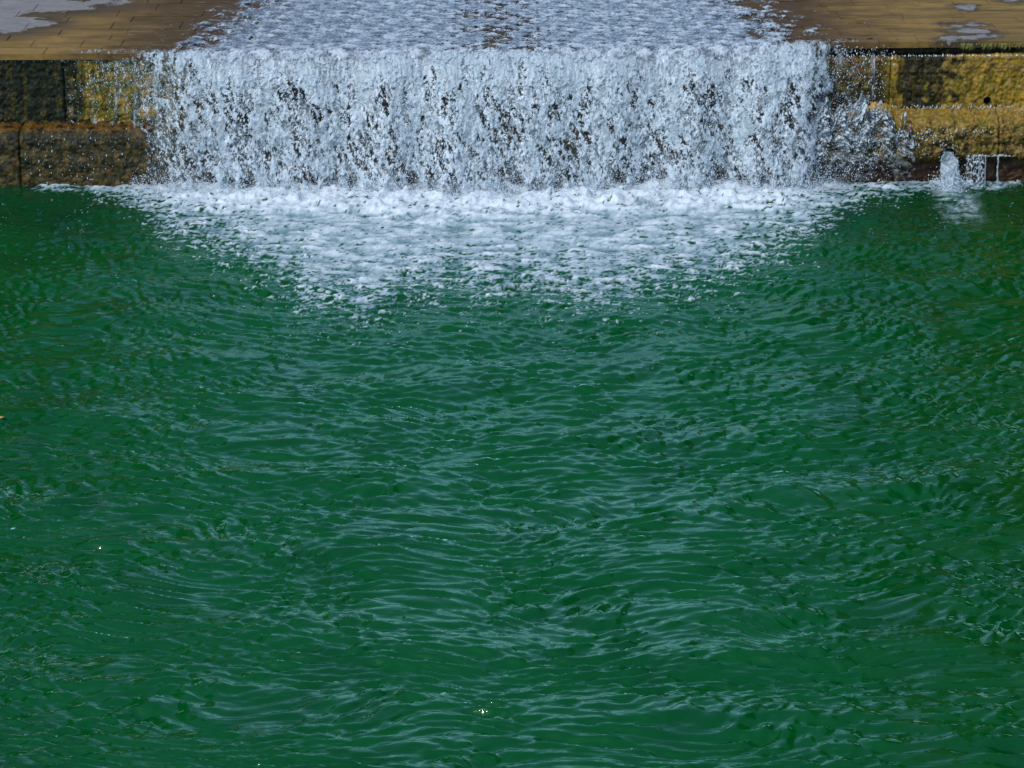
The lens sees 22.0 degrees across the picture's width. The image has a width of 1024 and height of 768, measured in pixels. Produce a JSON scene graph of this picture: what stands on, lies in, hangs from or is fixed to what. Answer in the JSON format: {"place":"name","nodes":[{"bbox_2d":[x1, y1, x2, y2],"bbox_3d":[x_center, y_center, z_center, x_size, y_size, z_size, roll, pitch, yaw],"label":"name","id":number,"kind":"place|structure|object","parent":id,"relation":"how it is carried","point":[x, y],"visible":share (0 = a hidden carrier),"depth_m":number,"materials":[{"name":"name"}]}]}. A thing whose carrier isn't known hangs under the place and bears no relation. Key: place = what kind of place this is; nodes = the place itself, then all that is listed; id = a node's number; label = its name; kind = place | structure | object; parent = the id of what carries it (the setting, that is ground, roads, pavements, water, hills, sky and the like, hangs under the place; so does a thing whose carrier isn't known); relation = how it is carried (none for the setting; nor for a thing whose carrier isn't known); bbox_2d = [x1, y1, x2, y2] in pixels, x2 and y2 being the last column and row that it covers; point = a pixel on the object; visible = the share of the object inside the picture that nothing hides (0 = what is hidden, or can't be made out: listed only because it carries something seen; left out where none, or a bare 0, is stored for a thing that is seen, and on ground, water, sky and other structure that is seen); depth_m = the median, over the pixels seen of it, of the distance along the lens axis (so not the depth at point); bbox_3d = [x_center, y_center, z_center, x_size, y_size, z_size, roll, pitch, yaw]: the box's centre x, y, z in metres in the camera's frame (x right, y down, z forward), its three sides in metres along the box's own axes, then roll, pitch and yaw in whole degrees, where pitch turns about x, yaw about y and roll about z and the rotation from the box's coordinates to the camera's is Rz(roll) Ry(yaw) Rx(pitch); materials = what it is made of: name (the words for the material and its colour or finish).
{"place":"outdoors","nodes":[
{"label":"outdoors","id":0,"kind":"place"},
{"bbox_2d":[134,0,874,131],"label":"spillway water","id":1,"kind":"structure","parent":0,"point":[396,28],"depth_m":39.84,"materials":[{"name":"white liquid"}]},
{"bbox_2d":[0,178,1023,767],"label":"pool water","id":2,"kind":"structure","parent":0,"point":[758,518],"depth_m":26.56,"materials":[{"name":"green liquid"}]},
{"bbox_2d":[3,177,1020,339],"bbox_3d":[-0.002,-1.846,35.443,16.300,0.268,7.739,0,19,0],"label":"pool foam","id":3,"kind":"object","parent":2,"relation":"on","point":[438,219],"visible":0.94,"depth_m":36.66,"materials":[{"name":"white water"}]},
{"bbox_2d":[966,154,1013,186],"bbox_3d":[7.025,-3.145,38.678,0.721,0.484,0.140,0,19,0],"label":"overflow sheet","id":4,"kind":"object","parent":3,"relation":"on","point":[971,172],"visible":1,"depth_m":38.66,"materials":[{"name":"white liquid"}]},
{"bbox_2d":[978,156,979,184],"bbox_3d":[6.858,-3.132,38.690,0.048,0.457,0.089,0,19,0],"label":"water trickle","id":5,"kind":"object","parent":4,"relation":"attached to","point":[979,169],"visible":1,"depth_m":38.67,"materials":[{"name":"white liquid"}]},
{"bbox_2d":[984,156,985,185],"bbox_3d":[6.952,-3.137,38.696,0.031,0.458,0.073,0,19,0],"label":"water trickle","id":6,"kind":"object","parent":4,"relation":"attached to","point":[985,172],"visible":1,"depth_m":38.69,"materials":[{"name":"white liquid"}]},
{"bbox_2d":[996,156,999,185],"bbox_3d":[7.134,-3.135,38.689,0.042,0.458,0.090,2,19,7],"label":"water trickle","id":7,"kind":"object","parent":4,"relation":"attached to","point":[997,176],"visible":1,"depth_m":38.67,"materials":[{"name":"white liquid"}]},
{"label":"outer pool water","id":8,"kind":"structure","parent":0,"visible":0},
{"bbox_2d":[0,37,1023,187],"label":"weir wall","id":9,"kind":"structure","parent":8,"relation":"in","point":[963,102],"depth_m":38.86,"materials":[{"name":"stone"}]},
{"bbox_2d":[66,39,890,211],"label":"waterfall","id":10,"kind":"structure","parent":9,"relation":"attached to","point":[568,74],"depth_m":38.40,"materials":[{"name":"white liquid"}]},
{"bbox_2d":[0,0,1023,59],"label":"spillway apron","id":11,"kind":"object","parent":9,"relation":"on","point":[57,29],"visible":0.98,"depth_m":40.26,"materials":[{"name":"brown concrete"}]},
{"bbox_2d":[789,91,922,186],"bbox_3d":[4.918,-3.565,38.530,2.161,1.366,0.612,0,19,0],"label":"ledge splash","id":12,"kind":"object","parent":9,"relation":"on","point":[827,114],"visible":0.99,"depth_m":38.53,"materials":[{"name":"white liquid"}]},
{"bbox_2d":[939,147,956,161],"bbox_3d":[6.403,-3.458,39.044,0.256,0.256,0.800,0,19,0],"label":"outlet pipe","id":13,"kind":"object","parent":9,"relation":"attached to","point":[948,148],"visible":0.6,"depth_m":38.69,"materials":[{"name":"black metal"}]},
{"bbox_2d":[917,149,981,192],"bbox_3d":[6.411,-3.205,38.612,0.974,0.845,1.080,0,19,0],"label":"outlet jet","id":14,"kind":"object","parent":9,"relation":"attached to","point":[950,173],"visible":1,"depth_m":38.58,"materials":[{"name":"white liquid"}]}
]}

